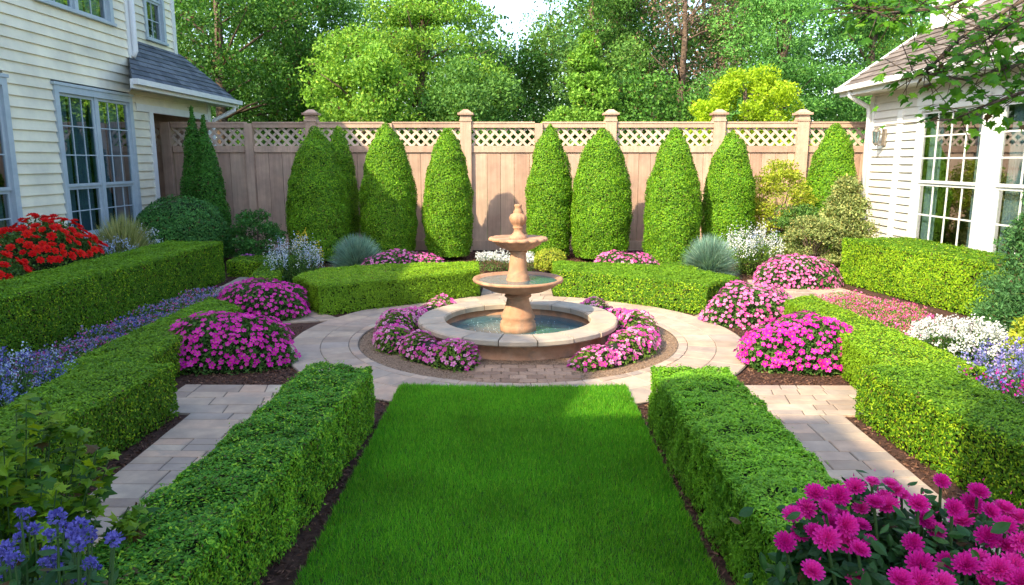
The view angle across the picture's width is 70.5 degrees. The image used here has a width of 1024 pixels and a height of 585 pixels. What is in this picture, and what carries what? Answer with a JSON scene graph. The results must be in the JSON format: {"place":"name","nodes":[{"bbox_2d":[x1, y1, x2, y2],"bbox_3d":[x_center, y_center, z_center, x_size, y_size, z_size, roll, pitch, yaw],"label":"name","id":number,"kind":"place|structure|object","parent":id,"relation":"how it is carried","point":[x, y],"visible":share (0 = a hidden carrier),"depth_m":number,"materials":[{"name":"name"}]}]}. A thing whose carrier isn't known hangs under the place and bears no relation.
{"place":"outdoors","nodes":[
{"label":"outdoors","id":0,"kind":"place"},
{"bbox_2d":[91,213,157,253],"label":"ornamental grass","id":1,"kind":"object","parent":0,"point":[129,230],"depth_m":11.63,"materials":[{"name":"green plant"}]},
{"bbox_2d":[327,232,383,267],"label":"ornamental grass","id":2,"kind":"object","parent":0,"point":[353,250],"depth_m":12.32,"materials":[{"name":"green plant"}]},
{"bbox_2d":[294,381,727,584],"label":"lawn","id":3,"kind":"structure","parent":0,"point":[560,558],"depth_m":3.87,"materials":[{"name":"plant"}]},
{"bbox_2d":[0,250,1023,584],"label":"mulch bed","id":4,"kind":"object","parent":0,"point":[292,558],"visible":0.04,"depth_m":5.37,"materials":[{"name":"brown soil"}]},
{"bbox_2d":[0,250,34,280],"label":"red flower bush","id":5,"kind":"object","parent":4,"relation":"on","point":[8,267],"visible":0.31,"depth_m":8.64,"materials":[{"name":"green plant"}]},
{"bbox_2d":[0,380,40,413],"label":"flowering plant","id":6,"kind":"object","parent":4,"relation":"on","point":[6,396],"visible":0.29,"depth_m":5.07,"materials":[{"name":"blue plant"}]},
{"bbox_2d":[0,341,77,406],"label":"flowering plant","id":7,"kind":"object","parent":4,"relation":"on","point":[5,370],"visible":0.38,"depth_m":5.62,"materials":[{"name":"blue plant"}]},
{"bbox_2d":[0,213,108,270],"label":"red flower bush","id":8,"kind":"object","parent":4,"relation":"on","point":[43,245],"visible":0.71,"depth_m":9.67,"materials":[{"name":"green plant"}]},
{"bbox_2d":[0,506,125,584],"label":"violet flower plant","id":9,"kind":"object","parent":4,"relation":"on","point":[10,554],"visible":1,"depth_m":1.94,"materials":[{"name":"blue plant"}]},
{"bbox_2d":[0,392,161,581],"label":"leafy bush","id":10,"kind":"object","parent":4,"relation":"on","point":[40,495],"visible":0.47,"depth_m":2.84,"materials":[{"name":"green plant"}]},
{"bbox_2d":[0,360,179,493],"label":"hedge","id":11,"kind":"object","parent":4,"relation":"on","point":[113,405],"visible":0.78,"depth_m":5.04,"materials":[{"name":"green plant"}]},
{"bbox_2d":[0,285,224,398],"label":"flower drift","id":12,"kind":"object","parent":4,"relation":"on","point":[142,320],"visible":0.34,"depth_m":8.05,"materials":[{"name":"purple plant"}]},
{"bbox_2d":[0,240,225,363],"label":"hedge","id":13,"kind":"object","parent":4,"relation":"on","point":[41,308],"visible":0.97,"depth_m":8.79,"materials":[{"name":"green plant"}]},
{"bbox_2d":[97,235,138,255],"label":"flowering plant","id":14,"kind":"object","parent":4,"relation":"on","point":[113,249],"visible":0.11,"depth_m":11.21,"materials":[{"name":"white plant"}]},
{"bbox_2d":[47,296,244,381],"bbox_3d":[-3.383,0.496,7.347,0.818,0.427,3.305,0,10,0],"label":"hedge","id":15,"kind":"object","parent":4,"relation":"on","point":[149,342],"visible":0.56,"depth_m":6.69,"materials":[{"name":"green plant"}]},
{"bbox_2d":[140,226,162,244],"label":"flowering plant","id":16,"kind":"object","parent":4,"relation":"on","point":[148,238],"visible":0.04,"depth_m":12.35,"materials":[{"name":"white plant"}]},
{"bbox_2d":[135,194,231,256],"bbox_3d":[-6.071,-1.098,13.370,1.684,1.438,1.709,0,10,0],"label":"ball shrub","id":17,"kind":"object","parent":4,"relation":"on","point":[182,219],"visible":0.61,"depth_m":12.84,"materials":[{"name":"green plant"}]},
{"bbox_2d":[179,105,199,202],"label":"cypress","id":18,"kind":"object","parent":4,"relation":"on","point":[188,173],"visible":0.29,"depth_m":14.34,"materials":[{"name":"green plant"}]},
{"bbox_2d":[189,114,235,257],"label":"cypress","id":19,"kind":"object","parent":4,"relation":"on","point":[210,186],"visible":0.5,"depth_m":14.32,"materials":[{"name":"green plant"}]},
{"bbox_2d":[61,357,378,584],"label":"hedge","id":20,"kind":"object","parent":4,"relation":"on","point":[236,506],"visible":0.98,"depth_m":3.62,"materials":[{"name":"green plant"}]},
{"bbox_2d":[164,310,300,376],"bbox_3d":[-2.850,0.461,7.208,1.462,0.562,0.899,0,10,0],"label":"flower mound","id":21,"kind":"object","parent":4,"relation":"on","point":[216,343],"visible":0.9,"depth_m":6.97,"materials":[{"name":"pink plant"}]},
{"bbox_2d":[226,208,287,256],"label":"shrub","id":22,"kind":"object","parent":4,"relation":"on","point":[244,242],"visible":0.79,"depth_m":13.64,"materials":[{"name":"green plant"}]},
{"bbox_2d":[217,277,310,322],"bbox_3d":[-3.261,0.084,9.464,1.294,0.507,1.222,0,10,0],"label":"flower mound","id":23,"kind":"object","parent":4,"relation":"on","point":[286,301],"visible":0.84,"depth_m":9.16,"materials":[{"name":"pink plant"}]},
{"bbox_2d":[226,254,305,276],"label":"hedge","id":24,"kind":"object","parent":4,"relation":"on","point":[245,265],"visible":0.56,"depth_m":12.66,"materials":[{"name":"green plant"}]},
{"bbox_2d":[249,261,289,287],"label":"hedge","id":25,"kind":"object","parent":4,"relation":"on","point":[264,271],"visible":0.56,"depth_m":11.30,"materials":[{"name":"green plant"}]},
{"bbox_2d":[263,231,324,283],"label":"flowering plant","id":26,"kind":"object","parent":4,"relation":"on","point":[284,260],"visible":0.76,"depth_m":11.63,"materials":[{"name":"white plant"}]},
{"bbox_2d":[292,229,323,269],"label":"flowering plant","id":27,"kind":"object","parent":4,"relation":"on","point":[308,248],"visible":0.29,"depth_m":12.36,"materials":[{"name":"white plant"}]},
{"bbox_2d":[285,124,351,262],"bbox_3d":[-3.842,-1.931,14.324,1.313,2.737,1.309,0,10,0],"label":"cypress","id":28,"kind":"object","parent":4,"relation":"on","point":[317,204],"visible":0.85,"depth_m":13.91,"materials":[{"name":"green plant"}]},
{"bbox_2d":[330,125,360,237],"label":"cypress","id":29,"kind":"object","parent":4,"relation":"on","point":[338,142],"visible":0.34,"depth_m":14.98,"materials":[{"name":"green plant"}]},
{"bbox_2d":[292,260,481,314],"bbox_3d":[-1.711,-0.152,10.780,3.020,0.481,1.607,-6,12,-31],"label":"hedge","id":30,"kind":"object","parent":4,"relation":"on","point":[346,288],"visible":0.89,"depth_m":10.12,"materials":[{"name":"green plant"}]},
{"bbox_2d":[358,122,417,256],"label":"cypress","id":31,"kind":"object","parent":4,"relation":"on","point":[388,220],"visible":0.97,"depth_m":14.31,"materials":[{"name":"green plant"}]},
{"bbox_2d":[361,248,444,265],"bbox_3d":[-1.799,-0.464,12.242,1.611,0.587,0.900,0,10,0],"label":"flower mound","id":32,"kind":"object","parent":4,"relation":"on","point":[406,257],"visible":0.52,"depth_m":12.07,"materials":[{"name":"pink plant"}]},
{"bbox_2d":[420,127,473,259],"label":"cypress","id":33,"kind":"object","parent":4,"relation":"on","point":[447,217],"visible":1,"depth_m":14.47,"materials":[{"name":"green plant"}]},
{"bbox_2d":[475,248,534,271],"bbox_3d":[-0.117,-0.595,13.206,1.104,0.406,0.650,0,10,0],"label":"flower drift","id":34,"kind":"object","parent":4,"relation":"on","point":[490,256],"visible":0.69,"depth_m":13.11,"materials":[{"name":"white plant"}]},
{"bbox_2d":[154,109,865,251],"bbox_3d":[0.262,-2.470,16.116,17.920,3.120,0.340,0,10,0],"label":"garden fence","id":35,"kind":"object","parent":4,"relation":"on","point":[255,176],"visible":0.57,"depth_m":15.99,"materials":[{"name":"brown wood"}]},
{"bbox_2d":[359,324,676,382],"bbox_3d":[0.068,0.513,8.324,3.600,0.001,3.600,0,10,0],"label":"gravel ring","id":36,"kind":"object","parent":4,"relation":"on","point":[416,368],"visible":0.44,"depth_m":7.24,"materials":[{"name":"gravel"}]},
{"bbox_2d":[372,293,456,354],"bbox_3d":[-1.195,0.323,8.591,0.782,0.356,2.202,2,11,13],"label":"flower crescent","id":37,"kind":"object","parent":36,"relation":"on","point":[394,330],"visible":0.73,"depth_m":8.30,"materials":[{"name":"pink plant"}]},
{"bbox_2d":[398,329,481,372],"bbox_3d":[-0.717,0.584,7.297,0.963,0.335,0.493,8,13,36],"label":"flower crescent","id":38,"kind":"object","parent":36,"relation":"on","point":[457,354],"visible":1,"depth_m":7.13,"materials":[{"name":"pink plant"}]},
{"bbox_2d":[418,204,617,360],"bbox_3d":[0.068,-0.229,8.186,2.272,1.535,2.250,0,10,0],"label":"fountain","id":39,"kind":"object","parent":36,"relation":"on","point":[517,324],"visible":1,"depth_m":8.08,"materials":[{"name":"stone"}]},
{"bbox_2d":[567,296,661,371],"bbox_3d":[1.160,0.415,8.219,1.068,0.363,2.759,1,10,5],"label":"flower crescent","id":40,"kind":"object","parent":36,"relation":"on","point":[634,339],"visible":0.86,"depth_m":7.38,"materials":[{"name":"pink plant"}]},
{"bbox_2d":[525,123,572,254],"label":"cypress","id":41,"kind":"object","parent":4,"relation":"on","point":[548,196],"visible":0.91,"depth_m":14.55,"materials":[{"name":"green plant"}]},
{"bbox_2d":[533,247,568,272],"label":"ball shrub","id":42,"kind":"object","parent":4,"relation":"on","point":[544,258],"visible":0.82,"depth_m":12.80,"materials":[{"name":"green plant"}]},
{"bbox_2d":[570,127,632,258],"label":"cypress","id":43,"kind":"object","parent":4,"relation":"on","point":[601,218],"visible":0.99,"depth_m":14.17,"materials":[{"name":"green plant"}]},
{"bbox_2d":[594,249,659,264],"bbox_3d":[1.850,-0.436,12.193,1.452,0.553,0.883,0,10,0],"label":"flower mound","id":44,"kind":"object","parent":4,"relation":"on","point":[646,258],"visible":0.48,"depth_m":12.06,"materials":[{"name":"pink plant"}]},
{"bbox_2d":[551,259,739,313],"bbox_3d":[1.790,-0.157,10.790,3.068,0.486,1.350,8,13,36],"label":"hedge","id":45,"kind":"object","parent":4,"relation":"on","point":[690,290],"visible":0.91,"depth_m":10.24,"materials":[{"name":"green plant"}]},
{"bbox_2d":[642,127,702,262],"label":"cypress","id":46,"kind":"object","parent":4,"relation":"on","point":[672,215],"visible":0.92,"depth_m":13.72,"materials":[{"name":"green plant"}]},
{"bbox_2d":[657,262,697,269],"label":"hedge","id":47,"kind":"object","parent":4,"relation":"on","point":[683,265],"visible":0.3,"depth_m":12.38,"materials":[{"name":"green plant"}]},
{"bbox_2d":[679,234,738,275],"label":"ornamental grass","id":48,"kind":"object","parent":4,"relation":"on","point":[706,254],"depth_m":12.23,"materials":[{"name":"green plant"}]},
{"bbox_2d":[700,130,755,258],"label":"cypress","id":49,"kind":"object","parent":4,"relation":"on","point":[728,200],"visible":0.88,"depth_m":14.10,"materials":[{"name":"green plant"}]},
{"bbox_2d":[697,280,791,329],"bbox_3d":[2.994,0.126,9.103,1.242,0.550,0.974,4,11,21],"label":"flower mound","id":50,"kind":"object","parent":4,"relation":"on","point":[736,305],"visible":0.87,"depth_m":8.83,"materials":[{"name":"pink plant"}]},
{"bbox_2d":[722,218,785,276],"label":"flowering plant","id":51,"kind":"object","parent":4,"relation":"on","point":[754,254],"visible":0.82,"depth_m":12.91,"materials":[{"name":"white plant"}]},
{"bbox_2d":[646,364,876,584],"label":"hedge","id":52,"kind":"object","parent":4,"relation":"on","point":[731,447],"visible":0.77,"depth_m":3.96,"materials":[{"name":"green plant"}]},
{"bbox_2d":[764,244,788,264],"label":"shrub","id":53,"kind":"object","parent":4,"relation":"on","point":[782,252],"visible":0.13,"depth_m":13.39,"materials":[{"name":"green plant"}]},
{"bbox_2d":[752,159,820,253],"bbox_3d":[5.484,-1.677,14.781,1.607,2.082,1.541,0,10,0],"label":"shrub","id":54,"kind":"object","parent":4,"relation":"on","point":[775,179],"visible":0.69,"depth_m":14.48,"materials":[{"name":"yellow plant"}]},
{"bbox_2d":[734,310,859,376],"bbox_3d":[2.930,0.471,7.174,1.371,0.550,0.931,0,10,0],"label":"flower mound","id":55,"kind":"object","parent":4,"relation":"on","point":[805,344],"visible":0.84,"depth_m":6.92,"materials":[{"name":"pink plant"}]},
{"bbox_2d":[762,203,831,254],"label":"shrub","id":56,"kind":"object","parent":4,"relation":"on","point":[800,210],"visible":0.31,"depth_m":14.06,"materials":[{"name":"green plant"}]},
{"bbox_2d":[752,253,843,289],"bbox_3d":[4.657,-0.364,11.789,1.471,0.555,1.025,0,10,0],"label":"flower mound","id":57,"kind":"object","parent":4,"relation":"on","point":[802,272],"visible":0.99,"depth_m":11.52,"materials":[{"name":"pink plant"}]},
{"bbox_2d":[779,214,845,272],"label":"shrub","id":58,"kind":"object","parent":4,"relation":"on","point":[815,226],"visible":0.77,"depth_m":12.80,"materials":[{"name":"green plant"}]},
{"bbox_2d":[805,122,858,253],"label":"cypress","id":59,"kind":"object","parent":4,"relation":"on","point":[832,157],"visible":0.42,"depth_m":14.46,"materials":[{"name":"green plant"}]},
{"bbox_2d":[806,173,881,270],"bbox_3d":[6.042,-1.267,13.232,1.388,1.805,1.656,0,10,0],"label":"shrub","id":60,"kind":"object","parent":4,"relation":"on","point":[846,204],"visible":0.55,"depth_m":12.97,"materials":[{"name":"green plant"}]},
{"bbox_2d":[729,470,1023,584],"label":"dahlia bush","id":61,"kind":"object","parent":4,"relation":"on","point":[859,543],"visible":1,"depth_m":1.92,"materials":[{"name":"pink plant"}]},
{"bbox_2d":[814,289,951,346],"bbox_3d":[4.528,0.331,8.848,1.376,0.195,3.775,3,11,14],"label":"flower drift","id":62,"kind":"object","parent":4,"relation":"on","point":[867,302],"visible":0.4,"depth_m":9.34,"materials":[{"name":"pink plant"}]},
{"bbox_2d":[783,293,990,388],"bbox_3d":[3.354,0.492,7.261,0.859,0.467,3.270,0,10,0],"label":"hedge","id":63,"kind":"object","parent":4,"relation":"on","point":[870,342],"visible":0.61,"depth_m":6.52,"materials":[{"name":"green plant"}]},
{"bbox_2d":[782,0,1023,152],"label":"maple tree","id":64,"kind":"object","parent":4,"relation":"on","point":[1003,69],"visible":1,"depth_m":2.64,"materials":[{"name":"green plant"}]},
{"bbox_2d":[840,235,1022,323],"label":"hedge","id":65,"kind":"object","parent":4,"relation":"on","point":[924,272],"visible":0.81,"depth_m":10.39,"materials":[{"name":"green plant"}]},
{"bbox_2d":[852,361,1023,515],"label":"hedge","id":66,"kind":"object","parent":4,"relation":"on","point":[949,418],"visible":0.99,"depth_m":4.75,"materials":[{"name":"green plant"}]},
{"bbox_2d":[903,314,1015,368],"bbox_3d":[4.553,0.457,7.323,1.084,0.523,1.059,0,10,0],"label":"flowering plant","id":67,"kind":"object","parent":4,"relation":"on","point":[957,344],"visible":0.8,"depth_m":7.19,"materials":[{"name":"white plant"}]},
{"bbox_2d":[957,352,1023,404],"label":"flowering plant","id":68,"kind":"object","parent":4,"relation":"on","point":[1020,381],"visible":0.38,"depth_m":5.53,"materials":[{"name":"purple plant"}]},
{"bbox_2d":[961,333,1023,402],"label":"flowering plant","id":69,"kind":"object","parent":4,"relation":"on","point":[983,354],"visible":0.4,"depth_m":6.21,"materials":[{"name":"purple plant"}]},
{"bbox_2d":[965,190,1023,342],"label":"shrub","id":70,"kind":"object","parent":4,"relation":"on","point":[1015,240],"visible":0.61,"depth_m":8.01,"materials":[{"name":"green plant"}]},
{"bbox_2d":[970,268,1023,346],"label":"shrub","id":71,"kind":"object","parent":4,"relation":"on","point":[994,311],"visible":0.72,"depth_m":7.53,"materials":[{"name":"green plant"}]},
{"bbox_2d":[1000,316,1023,371],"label":"shrub","id":72,"kind":"object","parent":4,"relation":"on","point":[1013,334],"visible":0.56,"depth_m":6.83,"materials":[{"name":"yellow plant"}]},
{"bbox_2d":[290,296,745,405],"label":"circle paving","id":73,"kind":"structure","parent":0,"point":[684,329],"depth_m":7.75,"materials":[{"name":"stone"}]},
{"bbox_2d":[464,365,581,382],"bbox_3d":[0.105,0.774,6.894,1.090,0.020,0.567,0,10,0],"label":"paver apron","id":74,"kind":"object","parent":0,"point":[514,369],"visible":0.95,"depth_m":6.87,"materials":[{"name":"stone"}]},
{"bbox_2d":[82,277,1000,555],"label":"garden path","id":75,"kind":"structure","parent":0,"point":[200,429],"depth_m":5.38,"materials":[{"name":"stone"}]},
{"bbox_2d":[176,0,928,140],"label":"sky","id":76,"kind":"structure","parent":0,"point":[514,9],"materials":[{"name":"white"}]},
{"bbox_2d":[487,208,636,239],"bbox_3d":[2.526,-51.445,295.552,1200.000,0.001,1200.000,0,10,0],"label":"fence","id":77,"kind":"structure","parent":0,"point":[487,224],"depth_m":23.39,"materials":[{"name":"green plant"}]},
{"bbox_2d":[0,0,242,246],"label":"cream house","id":78,"kind":"structure","parent":77,"relation":"on","point":[92,92],"depth_m":12.82,"materials":[{"name":"beige wood"}]},
{"bbox_2d":[0,73,23,246],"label":"window","id":79,"kind":"structure","parent":78,"relation":"in","point":[12,191],"depth_m":10.63,"materials":[{"name":"white glass"}]},
{"bbox_2d":[34,0,116,26],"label":"window","id":80,"kind":"structure","parent":78,"relation":"in","point":[91,11],"depth_m":12.78,"materials":[{"name":"white glass"}]},
{"bbox_2d":[50,81,141,237],"bbox_3d":[-7.439,-2.337,12.995,0.270,2.570,2.440,0,10,0],"label":"window","id":81,"kind":"structure","parent":78,"relation":"in","point":[75,95],"depth_m":12.93,"materials":[{"name":"white glass"}]},
{"bbox_2d":[142,0,168,45],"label":"window","id":82,"kind":"structure","parent":78,"relation":"in","point":[161,22],"depth_m":16.11,"materials":[{"name":"white glass"}]},
{"bbox_2d":[174,0,336,145],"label":"tree","id":83,"kind":"object","parent":77,"relation":"on","point":[216,67],"visible":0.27,"depth_m":21.18,"materials":[{"name":"green plant"}]},
{"bbox_2d":[213,0,370,145],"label":"tree","id":84,"kind":"object","parent":77,"relation":"on","point":[294,41],"visible":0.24,"depth_m":22.85,"materials":[{"name":"green plant"}]},
{"bbox_2d":[293,20,427,145],"bbox_3d":[-4.295,-4.630,20.472,3.919,6.019,3.530,0,10,0],"label":"tree","id":85,"kind":"object","parent":77,"relation":"on","point":[378,102],"visible":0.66,"depth_m":19.69,"materials":[{"name":"green plant"}]},
{"bbox_2d":[307,0,525,200],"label":"tree","id":86,"kind":"object","parent":77,"relation":"on","point":[423,16],"visible":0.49,"depth_m":22.14,"materials":[{"name":"green plant"}]},
{"bbox_2d":[415,55,529,176],"bbox_3d":[-1.224,-4.329,21.392,3.694,5.099,3.610,-4,11,-23],"label":"tree","id":87,"kind":"object","parent":77,"relation":"on","point":[447,106],"visible":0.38,"depth_m":20.58,"materials":[{"name":"green plant"}]},
{"bbox_2d":[428,37,557,174],"bbox_3d":[-0.626,-5.973,26.540,5.142,6.501,5.395,9,13,39],"label":"tree","id":88,"kind":"object","parent":77,"relation":"on","point":[537,56],"visible":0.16,"depth_m":25.74,"materials":[{"name":"green plant"}]},
{"bbox_2d":[174,0,930,145],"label":"woodland","id":89,"kind":"object","parent":77,"relation":"on","point":[569,14],"visible":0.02,"depth_m":33.76,"materials":[{"name":"green plant"}]},
{"bbox_2d":[515,0,662,140],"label":"tree","id":90,"kind":"object","parent":77,"relation":"on","point":[592,22],"visible":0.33,"depth_m":25.09,"materials":[{"name":"green plant"}]},
{"bbox_2d":[541,29,638,156],"bbox_3d":[2.211,-4.762,21.578,3.391,5.885,3.144,0,10,0],"label":"tree","id":91,"kind":"object","parent":77,"relation":"on","point":[593,93],"visible":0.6,"depth_m":20.79,"materials":[{"name":"green plant"}]},
{"bbox_2d":[579,0,677,131],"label":"tree","id":92,"kind":"object","parent":77,"relation":"on","point":[658,37],"visible":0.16,"depth_m":25.99,"materials":[{"name":"green plant"}]},
{"bbox_2d":[582,62,730,198],"bbox_3d":[4.368,-4.533,22.593,4.903,5.073,4.561,-6,12,-31],"label":"tree","id":93,"kind":"object","parent":77,"relation":"on","point":[649,106],"visible":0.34,"depth_m":21.27,"materials":[{"name":"green plant"}]},
{"bbox_2d":[605,0,753,118],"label":"tree","id":94,"kind":"object","parent":77,"relation":"on","point":[682,70],"visible":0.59,"depth_m":25.59,"materials":[{"name":"green plant"}]},
{"bbox_2d":[636,0,795,138],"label":"tree","id":95,"kind":"object","parent":77,"relation":"on","point":[704,45],"visible":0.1,"depth_m":27.06,"materials":[{"name":"green plant"}]},
{"bbox_2d":[682,63,814,145],"bbox_3d":[6.225,-3.795,19.617,3.304,4.680,3.328,0,10,0],"label":"tree","id":96,"kind":"object","parent":77,"relation":"on","point":[755,109],"visible":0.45,"depth_m":18.95,"materials":[{"name":"yellow plant"}]},
{"bbox_2d":[670,0,875,145],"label":"tree","id":97,"kind":"object","parent":77,"relation":"on","point":[782,43],"visible":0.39,"depth_m":22.51,"materials":[{"name":"green plant"}]},
{"bbox_2d":[796,0,931,144],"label":"tree","id":98,"kind":"object","parent":77,"relation":"on","point":[857,116],"visible":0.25,"depth_m":24.71,"materials":[{"name":"green plant"}]},
{"bbox_2d":[846,14,926,121],"bbox_3d":[14.934,-7.154,29.117,3.874,7.906,3.868,0,10,0],"label":"tree","id":99,"kind":"object","parent":77,"relation":"on","point":[903,39],"visible":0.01,"depth_m":27.95,"materials":[{"name":"green plant"}]},
{"bbox_2d":[834,0,1023,256],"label":"white house","id":100,"kind":"structure","parent":77,"relation":"on","point":[937,184],"depth_m":13.49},
{"bbox_2d":[872,127,886,145],"bbox_3d":[7.256,-3.093,14.338,0.265,0.383,0.156,0,10,0],"label":"wall lantern","id":101,"kind":"object","parent":100,"relation":"attached to","point":[884,136],"depth_m":14.31,"materials":[{"name":"metal"}]},
{"bbox_2d":[906,93,991,248],"bbox_3d":[7.455,-1.959,12.336,0.270,2.600,2.060,0,10,0],"label":"window","id":102,"kind":"structure","parent":100,"relation":"in","point":[932,183],"depth_m":12.78,"materials":[{"name":"white glass"}]},
{"bbox_2d":[980,88,1023,255],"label":"window","id":103,"kind":"structure","parent":100,"relation":"in","point":[1013,188],"depth_m":10.96,"materials":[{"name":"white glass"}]}
]}

